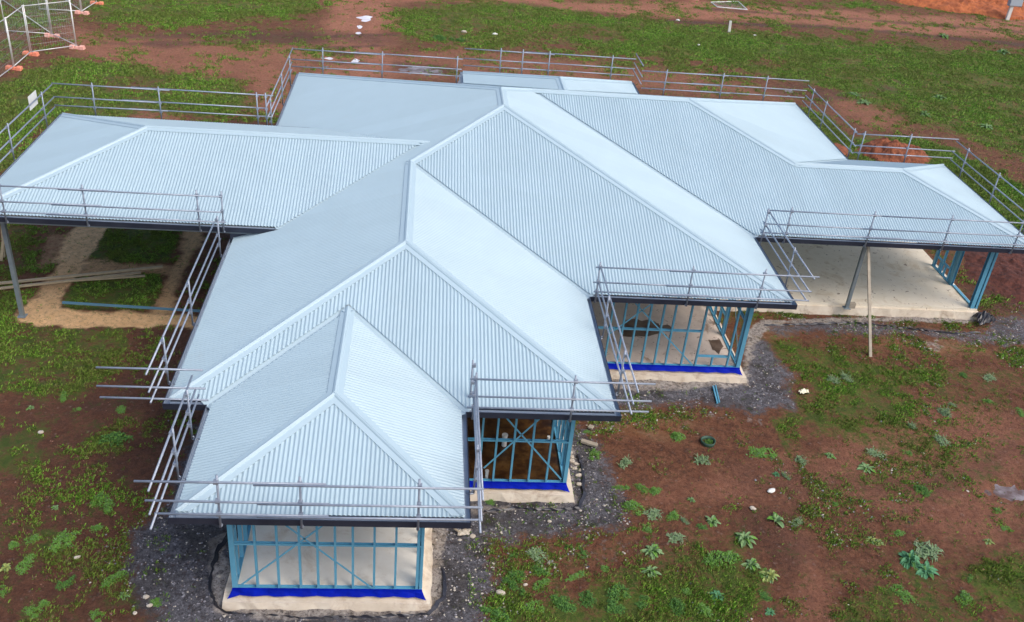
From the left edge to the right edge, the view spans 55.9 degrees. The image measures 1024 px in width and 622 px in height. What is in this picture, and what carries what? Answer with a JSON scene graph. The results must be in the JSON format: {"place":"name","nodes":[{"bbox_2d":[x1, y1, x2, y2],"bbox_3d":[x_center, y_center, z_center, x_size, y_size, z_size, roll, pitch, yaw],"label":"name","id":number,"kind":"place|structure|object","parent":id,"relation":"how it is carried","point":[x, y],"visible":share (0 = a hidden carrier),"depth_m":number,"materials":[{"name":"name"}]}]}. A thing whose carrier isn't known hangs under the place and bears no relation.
{"place":"outdoors","nodes":[
{"label":"outdoors","id":0,"kind":"place"},
{"bbox_2d":[0,0,1023,621],"bbox_3d":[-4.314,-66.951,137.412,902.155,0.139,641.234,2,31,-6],"label":"ground","id":1,"kind":"structure","parent":0,"point":[792,558],"depth_m":22.88,"materials":[{"name":"soil"}]},
{"bbox_2d":[0,235,4,260],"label":"timber prop","id":2,"kind":"object","parent":1,"relation":"on","point":[2,250],"visible":0.58,"depth_m":26.69,"materials":[{"name":"wood"}]},
{"bbox_2d":[0,563,10,572],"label":"weed","id":3,"kind":"object","parent":1,"relation":"on","point":[5,567],"visible":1,"depth_m":17.54,"materials":[{"name":"yellow plant"}]},
{"bbox_2d":[0,18,13,76],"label":"temporary fence","id":4,"kind":"object","parent":1,"relation":"on","point":[5,47],"visible":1,"depth_m":39.35,"materials":[{"name":"silver metal"}]},
{"bbox_2d":[5,5,30,65],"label":"temporary fence","id":5,"kind":"object","parent":1,"relation":"on","point":[18,37],"visible":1,"depth_m":40.52,"materials":[{"name":"silver metal"}]},
{"bbox_2d":[15,553,36,574],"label":"weed","id":6,"kind":"object","parent":1,"relation":"on","point":[27,561],"visible":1,"depth_m":17.61,"materials":[{"name":"green plant"}]},
{"bbox_2d":[0,0,51,33],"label":"temporary fence","id":7,"kind":"object","parent":1,"relation":"on","point":[28,19],"visible":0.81,"depth_m":43.89,"materials":[{"name":"silver metal"}]},
{"bbox_2d":[1,0,50,32],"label":"temporary fence","id":8,"kind":"object","parent":1,"relation":"on","point":[31,12],"visible":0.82,"depth_m":45.38,"materials":[{"name":"silver metal"}]},
{"bbox_2d":[22,605,42,618],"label":"weed","id":9,"kind":"object","parent":1,"relation":"on","point":[29,611],"visible":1,"depth_m":16.77,"materials":[{"name":"green plant"}]},
{"bbox_2d":[23,0,76,51],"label":"temporary fence","id":10,"kind":"object","parent":1,"relation":"on","point":[50,26],"visible":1,"depth_m":41.96,"materials":[{"name":"silver metal"}]},
{"bbox_2d":[46,0,76,44],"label":"temporary fence","id":11,"kind":"object","parent":1,"relation":"on","point":[62,24],"visible":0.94,"depth_m":43.43,"materials":[{"name":"silver metal"}]},
{"bbox_2d":[54,574,74,590],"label":"weed","id":12,"kind":"object","parent":1,"relation":"on","point":[66,582],"visible":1,"depth_m":17.35,"materials":[{"name":"green plant"}]},
{"bbox_2d":[48,528,81,551],"bbox_3d":[-8.445,4.315,18.177,0.496,0.101,0.719,4,31,-2],"label":"weed","id":13,"kind":"object","parent":1,"relation":"on","point":[65,539],"visible":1,"depth_m":18.19,"materials":[{"name":"green plant"}]},
{"bbox_2d":[0,271,140,289],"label":"timber plank","id":14,"kind":"object","parent":1,"relation":"on","point":[62,281],"visible":1,"depth_m":26.02,"materials":[{"name":"wood"}]},
{"bbox_2d":[0,265,162,284],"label":"timber plank","id":15,"kind":"object","parent":1,"relation":"on","point":[82,274],"visible":1,"depth_m":26.34,"materials":[{"name":"wood"}]},
{"bbox_2d":[90,490,110,507],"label":"weed","id":16,"kind":"object","parent":1,"relation":"on","point":[101,498],"visible":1,"depth_m":19.18,"materials":[{"name":"green plant"}]},
{"bbox_2d":[101,497,114,513],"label":"weed","id":17,"kind":"object","parent":1,"relation":"on","point":[107,501],"visible":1,"depth_m":19.06,"materials":[{"name":"green plant"}]},
{"bbox_2d":[74,275,144,281],"bbox_3d":[-11.102,-0.888,26.338,2.056,0.040,0.070,-5,32,-17],"label":"timber plank","id":18,"kind":"object","parent":1,"relation":"on","point":[118,277],"visible":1,"depth_m":26.37,"materials":[{"name":"wood"}]},
{"bbox_2d":[101,570,127,588],"bbox_3d":[-7.205,4.830,17.489,0.535,0.127,0.286,-23,41,-38],"label":"weed","id":19,"kind":"object","parent":1,"relation":"on","point":[116,575],"visible":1,"depth_m":17.49,"materials":[{"name":"green plant"}]},
{"bbox_2d":[96,431,134,448],"bbox_3d":[-8.568,2.744,20.761,0.784,0.142,0.596,-23,41,-38],"label":"weed","id":20,"kind":"object","parent":1,"relation":"on","point":[118,437],"visible":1,"depth_m":20.77,"materials":[{"name":"green plant"}]},
{"bbox_2d":[62,301,199,311],"bbox_3d":[-9.835,-0.110,24.957,3.491,0.050,0.050,4,31,-3],"label":"steel batten","id":21,"kind":"object","parent":1,"relation":"on","point":[125,306],"visible":0.86,"depth_m":24.94,"materials":[{"name":"blue"}]},
{"bbox_2d":[208,534,446,618],"bbox_3d":[-3.493,5.067,17.774,4.513,0.130,2.049,10,31,7],"label":"plastic edge","id":22,"kind":"object","parent":1,"relation":"on","point":[225,540],"visible":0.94,"depth_m":17.39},
{"bbox_2d":[398,67,442,75],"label":"puddle","id":23,"kind":"object","parent":1,"relation":"on","point":[417,69],"visible":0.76,"depth_m":44.67,"materials":[{"name":"liquid"}]},
{"bbox_2d":[479,603,512,621],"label":"weed","id":24,"kind":"object","parent":1,"relation":"on","point":[497,613],"visible":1,"depth_m":17.54,"materials":[{"name":"green plant"}]},
{"bbox_2d":[0,71,1023,611],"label":"unfinished house","id":25,"kind":"structure","parent":1,"relation":"on","point":[398,255],"depth_m":23.28,"materials":[{"name":"metal"}]},
{"bbox_2d":[0,84,54,162],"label":"guard rail","id":26,"kind":"object","parent":25,"relation":"on","point":[11,150],"visible":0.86,"depth_m":26.08,"materials":[{"name":"silver metal"}]},
{"bbox_2d":[28,90,37,110],"bbox_3d":[-13.216,-5.813,26.639,0.007,0.390,0.600,2,31,-6],"label":"sign plate","id":27,"kind":"object","parent":26,"relation":"hanging from","point":[32,97],"visible":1,"depth_m":26.62,"materials":[{"name":"white plastic"}]},
{"bbox_2d":[0,184,225,232],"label":"guard rail","id":28,"kind":"object","parent":25,"relation":"on","point":[86,214],"visible":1,"depth_m":22.38,"materials":[{"name":"silver metal"}]},
{"bbox_2d":[96,366,207,400],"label":"guard rail","id":29,"kind":"object","parent":25,"relation":"on","point":[157,387],"visible":1,"depth_m":17.30,"materials":[{"name":"metal"}]},
{"bbox_2d":[51,83,272,124],"bbox_3d":[-10.228,-6.041,28.394,6.299,1.110,0.275,2,31,-6],"label":"guard rail","id":30,"kind":"object","parent":25,"relation":"on","point":[158,89],"visible":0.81,"depth_m":28.39,"materials":[{"name":"silver metal"}]},
{"bbox_2d":[147,375,199,529],"bbox_3d":[-5.509,2.256,16.101,0.232,1.110,3.479,2,31,-6],"label":"guard rail","id":31,"kind":"object","parent":25,"relation":"on","point":[189,413],"visible":0.94,"depth_m":15.96,"materials":[{"name":"silver metal"}]},
{"bbox_2d":[145,216,225,403],"bbox_3d":[-6.586,-0.192,19.995,0.232,1.110,6.546,2,31,-6],"label":"guard rail","id":32,"kind":"object","parent":25,"relation":"on","point":[162,341],"visible":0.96,"depth_m":19.48,"materials":[{"name":"silver metal"}]},
{"bbox_2d":[265,47,293,124],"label":"guard rail","id":33,"kind":"object","parent":25,"relation":"on","point":[281,87],"visible":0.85,"depth_m":31.45,"materials":[{"name":"silver metal"}]},
{"bbox_2d":[134,475,483,530],"bbox_3d":[-3.126,3.026,15.206,5.334,1.110,0.275,2,31,-6],"label":"guard rail","id":34,"kind":"object","parent":25,"relation":"on","point":[301,516],"visible":0.98,"depth_m":15.06,"materials":[{"name":"silver metal"}]},
{"bbox_2d":[292,47,462,82],"bbox_3d":[-4.798,-8.714,34.452,6.052,1.110,0.275,2,31,-6],"label":"guard rail","id":35,"kind":"object","parent":25,"relation":"on","point":[382,64],"visible":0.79,"depth_m":34.45,"materials":[{"name":"silver metal"}]},
{"bbox_2d":[466,359,483,533],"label":"guard rail","id":36,"kind":"object","parent":25,"relation":"on","point":[478,473],"visible":0.81,"depth_m":16.29,"materials":[{"name":"silver metal"}]},
{"bbox_2d":[463,48,635,79],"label":"guard rail","id":37,"kind":"object","parent":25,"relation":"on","point":[549,63],"visible":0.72,"depth_m":36.24,"materials":[{"name":"silver metal"}]},
{"bbox_2d":[467,372,655,421],"bbox_3d":[0.902,1.639,18.163,3.484,1.110,0.232,2,31,-6],"label":"guard rail","id":38,"kind":"object","parent":25,"relation":"on","point":[573,398],"visible":0.94,"depth_m":18.02,"materials":[{"name":"silver metal"}]},
{"bbox_2d":[597,267,638,414],"bbox_3d":[2.028,0.607,20.060,0.232,1.110,4.928,2,31,-6],"label":"guard rail","id":39,"kind":"object","parent":25,"relation":"on","point":[625,354],"visible":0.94,"depth_m":19.71,"materials":[{"name":"silver metal"}]},
{"bbox_2d":[593,262,819,308],"bbox_3d":[4.450,-0.554,22.380,5.252,1.110,0.275,2,31,-6],"label":"guard rail","id":40,"kind":"object","parent":25,"relation":"on","point":[690,285],"visible":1,"depth_m":22.23,"materials":[{"name":"silver metal"}]},
{"bbox_2d":[641,69,808,100],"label":"guard rail","id":41,"kind":"object","parent":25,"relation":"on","point":[721,86],"visible":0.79,"depth_m":35.69,"materials":[{"name":"silver metal"}]},
{"bbox_2d":[759,208,814,301],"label":"guard rail","id":42,"kind":"object","parent":25,"relation":"on","point":[795,251],"visible":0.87,"depth_m":23.88,"materials":[{"name":"silver metal"}]},
{"bbox_2d":[802,85,856,157],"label":"guard rail","id":43,"kind":"object","parent":25,"relation":"on","point":[822,121],"visible":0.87,"depth_m":33.55,"materials":[{"name":"silver metal"}]},
{"bbox_2d":[760,207,1023,253],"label":"guard rail","id":44,"kind":"object","parent":25,"relation":"on","point":[870,228],"visible":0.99,"depth_m":25.86,"materials":[{"name":"silver metal"}]},
{"bbox_2d":[853,131,958,162],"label":"guard rail","id":45,"kind":"object","parent":25,"relation":"on","point":[904,155],"visible":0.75,"depth_m":31.53,"materials":[{"name":"silver metal"}]},
{"bbox_2d":[950,141,1023,232],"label":"guard rail","id":46,"kind":"object","parent":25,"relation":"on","point":[999,176],"visible":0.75,"depth_m":29.43,"materials":[{"name":"silver metal"}]},
{"bbox_2d":[0,0,1023,621],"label":"grass","id":47,"kind":"structure","parent":1,"relation":"on","point":[1004,66],"depth_m":38.89,"materials":[{"name":"green plant"}]},
{"bbox_2d":[0,229,1023,621],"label":"soil clods","id":48,"kind":"object","parent":1,"relation":"on","point":[620,477],"visible":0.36,"depth_m":20.89,"materials":[{"name":"brown soil"}]},
{"bbox_2d":[502,570,526,582],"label":"weed","id":49,"kind":"object","parent":1,"relation":"on","point":[514,573],"visible":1,"depth_m":18.33,"materials":[{"name":"green plant"}]},
{"bbox_2d":[505,579,526,596],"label":"weed","id":50,"kind":"object","parent":1,"relation":"on","point":[512,584],"visible":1,"depth_m":18.10,"materials":[{"name":"green plant"}]},
{"bbox_2d":[521,600,545,612],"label":"weed","id":51,"kind":"object","parent":1,"relation":"on","point":[533,603],"visible":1,"depth_m":17.76,"materials":[{"name":"green plant"}]},
{"bbox_2d":[484,454,586,511],"bbox_3d":[0.880,3.924,20.383,2.902,0.129,1.243,-24,42,-39],"label":"plastic edge","id":52,"kind":"object","parent":1,"relation":"on","point":[584,492],"visible":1,"depth_m":20.09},
{"bbox_2d":[527,545,547,563],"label":"weed","id":53,"kind":"object","parent":1,"relation":"on","point":[531,551],"visible":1,"depth_m":18.89,"materials":[{"name":"green plant"}]},
{"bbox_2d":[530,563,550,575],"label":"weed","id":54,"kind":"object","parent":1,"relation":"on","point":[541,569],"visible":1,"depth_m":18.53,"materials":[{"name":"green plant"}]},
{"bbox_2d":[532,578,551,590],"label":"weed","id":55,"kind":"object","parent":1,"relation":"on","point":[543,580],"visible":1,"depth_m":18.26,"materials":[{"name":"green plant"}]},
{"bbox_2d":[84,286,1023,621],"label":"gravel","id":56,"kind":"structure","parent":1,"relation":"on","point":[528,504],"depth_m":19.50,"materials":[{"name":"grey gravel"}]},
{"bbox_2d":[549,594,576,613],"bbox_3d":[0.951,5.397,17.881,0.570,0.130,0.426,10,31,7],"label":"weed","id":57,"kind":"object","parent":1,"relation":"on","point":[568,606],"visible":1,"depth_m":17.85,"materials":[{"name":"green plant"}]},
{"bbox_2d":[564,570,584,581],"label":"weed","id":58,"kind":"object","parent":1,"relation":"on","point":[576,575],"visible":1,"depth_m":18.49,"materials":[{"name":"green plant"}]},
{"bbox_2d":[578,589,596,607],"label":"weed","id":59,"kind":"object","parent":1,"relation":"on","point":[586,599],"visible":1,"depth_m":17.99,"materials":[{"name":"green plant"}]},
{"bbox_2d":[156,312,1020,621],"bbox_3d":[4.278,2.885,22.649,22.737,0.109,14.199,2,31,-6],"label":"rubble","id":60,"kind":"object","parent":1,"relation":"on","point":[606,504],"visible":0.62,"depth_m":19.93,"materials":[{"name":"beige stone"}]},
{"bbox_2d":[581,438,597,447],"bbox_3d":[1.760,3.005,21.983,0.382,0.050,0.110,15,32,15],"label":"timber offcut","id":61,"kind":"object","parent":1,"relation":"on","point":[589,443],"visible":1,"depth_m":21.96,"materials":[{"name":"wood"}]},
{"bbox_2d":[605,602,626,615],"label":"weed","id":62,"kind":"object","parent":1,"relation":"on","point":[619,609],"visible":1,"depth_m":17.86,"materials":[{"name":"green plant"}]},
{"bbox_2d":[605,582,630,607],"bbox_3d":[1.938,5.305,18.176,0.692,0.126,0.524,-22,40,-38],"label":"weed","id":63,"kind":"object","parent":1,"relation":"on","point":[614,591],"visible":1,"depth_m":18.15,"materials":[{"name":"green plant"}]},
{"bbox_2d":[618,454,631,469],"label":"weed","id":64,"kind":"object","parent":1,"relation":"on","point":[625,461],"visible":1,"depth_m":21.52,"materials":[{"name":"green plant"}]},
{"bbox_2d":[622,499,644,515],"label":"weed","id":65,"kind":"object","parent":1,"relation":"on","point":[628,504],"visible":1,"depth_m":20.30,"materials":[{"name":"green plant"}]},
{"bbox_2d":[635,595,650,609],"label":"weed","id":66,"kind":"object","parent":1,"relation":"on","point":[643,597],"visible":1,"depth_m":18.04,"materials":[{"name":"green plant"}]},
{"bbox_2d":[640,565,661,576],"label":"weed","id":67,"kind":"object","parent":1,"relation":"on","point":[651,570],"visible":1,"depth_m":18.74,"materials":[{"name":"green plant"}]},
{"bbox_2d":[640,543,663,559],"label":"weed","id":68,"kind":"object","parent":1,"relation":"on","point":[652,550],"visible":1,"depth_m":19.21,"materials":[{"name":"green plant"}]},
{"bbox_2d":[643,507,661,520],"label":"weed","id":69,"kind":"object","parent":1,"relation":"on","point":[655,512],"visible":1,"depth_m":20.16,"materials":[{"name":"green plant"}]},
{"bbox_2d":[666,510,679,520],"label":"weed","id":70,"kind":"object","parent":1,"relation":"on","point":[672,514],"visible":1,"depth_m":20.16,"materials":[{"name":"green plant"}]},
{"bbox_2d":[667,597,685,617],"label":"weed","id":71,"kind":"object","parent":1,"relation":"on","point":[678,603],"visible":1,"depth_m":18.05,"materials":[{"name":"green plant"}]},
{"bbox_2d":[666,531,686,542],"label":"weed","id":72,"kind":"object","parent":1,"relation":"on","point":[674,538],"visible":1,"depth_m":19.61,"materials":[{"name":"green plant"}]},
{"bbox_2d":[670,431,685,442],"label":"weed","id":73,"kind":"object","parent":1,"relation":"on","point":[677,435],"visible":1,"depth_m":22.47,"materials":[{"name":"green plant"}]},
{"bbox_2d":[693,453,710,464],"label":"weed","id":74,"kind":"object","parent":1,"relation":"on","point":[701,460],"visible":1,"depth_m":21.80,"materials":[{"name":"green plant"}]},
{"bbox_2d":[695,602,713,617],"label":"weed","id":75,"kind":"object","parent":1,"relation":"on","point":[704,608],"visible":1,"depth_m":17.99,"materials":[{"name":"green plant"}]},
{"bbox_2d":[701,435,715,447],"bbox_3d":[4.548,3.033,22.398,0.350,0.090,0.350,2,31,-6],"label":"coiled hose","id":76,"kind":"object","parent":1,"relation":"on","point":[705,444],"visible":1,"depth_m":22.37,"materials":[{"name":"green plastic"}]},
{"bbox_2d":[705,515,720,526],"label":"weed","id":77,"kind":"object","parent":1,"relation":"on","point":[712,521],"visible":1,"depth_m":20.15,"materials":[{"name":"green plant"}]},
{"bbox_2d":[707,590,723,601],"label":"weed","id":78,"kind":"object","parent":1,"relation":"on","point":[715,593],"visible":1,"depth_m":18.38,"materials":[{"name":"green plant"}]},
{"bbox_2d":[702,549,742,570],"bbox_3d":[4.176,4.899,19.162,0.864,0.212,0.583,3,31,-4],"label":"weed","id":79,"kind":"object","parent":1,"relation":"on","point":[724,556],"visible":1,"depth_m":19.18,"materials":[{"name":"green plant"}]},
{"bbox_2d":[711,1,747,9],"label":"fallen fence","id":80,"kind":"object","parent":1,"relation":"on","point":[744,8],"visible":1,"depth_m":60.79,"materials":[{"name":"silver metal"}]},
{"bbox_2d":[735,532,756,547],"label":"weed","id":81,"kind":"object","parent":1,"relation":"on","point":[743,537],"visible":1,"depth_m":19.71,"materials":[{"name":"green plant"}]},
{"bbox_2d":[741,558,760,572],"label":"weed","id":82,"kind":"object","parent":1,"relation":"on","point":[751,563],"visible":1,"depth_m":19.12,"materials":[{"name":"green plant"}]},
{"bbox_2d":[746,446,776,459],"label":"weed","id":83,"kind":"object","parent":1,"relation":"on","point":[760,452],"visible":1,"depth_m":22.22,"materials":[{"name":"green plant"}]},
{"bbox_2d":[759,590,771,601],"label":"weed","id":84,"kind":"object","parent":1,"relation":"on","point":[762,594],"visible":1,"depth_m":18.46,"materials":[{"name":"green plant"}]},
{"bbox_2d":[760,568,779,583],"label":"weed","id":85,"kind":"object","parent":1,"relation":"on","point":[770,575],"visible":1,"depth_m":18.90,"materials":[{"name":"yellow plant"}]},
{"bbox_2d":[767,512,783,527],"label":"weed","id":86,"kind":"object","parent":1,"relation":"on","point":[776,517],"visible":1,"depth_m":20.31,"materials":[{"name":"green plant"}]},
{"bbox_2d":[794,455,808,465],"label":"weed","id":87,"kind":"object","parent":1,"relation":"on","point":[800,458],"visible":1,"depth_m":22.11,"materials":[{"name":"green plant"}]},
{"bbox_2d":[826,374,840,384],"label":"weed","id":88,"kind":"object","parent":1,"relation":"on","point":[831,378],"visible":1,"depth_m":25.06,"materials":[{"name":"green plant"}]},
{"bbox_2d":[834,143,847,155],"bbox_3d":[12.992,-6.740,39.992,2.340,0.507,3.120,2,31,-6],"label":"dirt mound","id":89,"kind":"object","parent":1,"relation":"on","point":[843,149],"visible":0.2,"depth_m":39.79,"materials":[{"name":"soil"}]},
{"bbox_2d":[857,462,875,473],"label":"weed","id":90,"kind":"object","parent":1,"relation":"on","point":[863,466],"visible":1,"depth_m":22.06,"materials":[{"name":"green plant"}]},
{"bbox_2d":[867,240,871,356],"bbox_3d":[9.783,-0.354,26.436,0.080,2.617,1.939,1,31,-7],"label":"timber brace","id":91,"kind":"object","parent":1,"relation":"on","point":[869,304],"visible":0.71,"depth_m":26.41,"materials":[{"name":"wood"}]},
{"bbox_2d":[763,321,980,334],"bbox_3d":[10.322,0.461,27.666,6.522,0.128,0.404,3,31,-5],"label":"plastic edge","id":92,"kind":"object","parent":1,"relation":"on","point":[833,322],"visible":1,"depth_m":27.70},
{"bbox_2d":[863,445,886,458],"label":"weed","id":93,"kind":"object","parent":1,"relation":"on","point":[874,453],"visible":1,"depth_m":22.54,"materials":[{"name":"green plant"}]},
{"bbox_2d":[855,137,931,163],"bbox_3d":[15.779,-6.660,39.948,3.900,0.877,2.860,2,31,-6],"label":"dirt mound","id":94,"kind":"object","parent":1,"relation":"on","point":[885,141],"visible":0.55,"depth_m":39.55,"materials":[{"name":"orange soil"}]},
{"bbox_2d":[889,582,918,604],"bbox_3d":[7.610,5.488,18.803,0.394,0.122,0.687,-11,35,-25],"label":"weed","id":95,"kind":"object","parent":1,"relation":"on","point":[902,594],"visible":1,"depth_m":18.78,"materials":[{"name":"green plant"}]},
{"bbox_2d":[898,550,920,569],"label":"weed","id":96,"kind":"object","parent":1,"relation":"on","point":[908,559],"visible":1,"depth_m":19.56,"materials":[{"name":"green plant"}]},
{"bbox_2d":[913,484,930,496],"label":"weed","id":97,"kind":"object","parent":1,"relation":"on","point":[923,489],"visible":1,"depth_m":21.53,"materials":[{"name":"green plant"}]},
{"bbox_2d":[915,560,939,579],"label":"weed","id":98,"kind":"object","parent":1,"relation":"on","point":[926,566],"visible":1,"depth_m":19.39,"materials":[{"name":"green plant"}]},
{"bbox_2d":[914,539,943,562],"bbox_3d":[8.559,4.915,19.860,0.644,0.204,0.708,17,33,19],"label":"weed","id":99,"kind":"object","parent":1,"relation":"on","point":[929,550],"visible":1,"depth_m":19.86,"materials":[{"name":"green plant"}]},
{"bbox_2d":[935,434,950,445],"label":"weed","id":100,"kind":"object","parent":1,"relation":"on","point":[941,441],"visible":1,"depth_m":23.20,"materials":[{"name":"green plant"}]},
{"bbox_2d":[937,405,953,417],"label":"weed","id":101,"kind":"object","parent":1,"relation":"on","point":[946,413],"visible":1,"depth_m":24.21,"materials":[{"name":"green plant"}]},
{"bbox_2d":[890,0,1023,19],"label":"dirt mound","id":102,"kind":"object","parent":1,"relation":"on","point":[998,9],"visible":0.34,"depth_m":65.62,"materials":[{"name":"orange soil"}]},
{"bbox_2d":[953,590,972,605],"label":"weed","id":103,"kind":"object","parent":1,"relation":"on","point":[964,594],"visible":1,"depth_m":18.81,"materials":[{"name":"green plant"}]},
{"bbox_2d":[973,311,996,324],"bbox_3d":[13.894,0.142,28.348,0.730,0.351,0.543,-4,32,-16],"label":"plastic sheet","id":104,"kind":"object","parent":1,"relation":"on","point":[983,317],"visible":1,"depth_m":28.24,"materials":[{"name":"plastic"}]},
{"bbox_2d":[964,245,1023,302],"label":"dirt mound","id":105,"kind":"object","parent":1,"relation":"on","point":[1006,278],"visible":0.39,"depth_m":31.09,"materials":[{"name":"brown soil"}]},
{"bbox_2d":[984,484,1023,500],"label":"puddle","id":106,"kind":"object","parent":1,"relation":"on","point":[1011,493],"visible":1,"depth_m":21.82,"materials":[{"name":"liquid"}]},
{"bbox_2d":[1005,0,1023,19],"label":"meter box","id":107,"kind":"object","parent":1,"relation":"on","point":[1011,4],"visible":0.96,"depth_m":63.80,"materials":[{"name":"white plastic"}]},
{"bbox_2d":[1010,0,1023,5],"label":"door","id":108,"kind":"structure","parent":107,"relation":"in","point":[1013,2],"depth_m":63.69,"materials":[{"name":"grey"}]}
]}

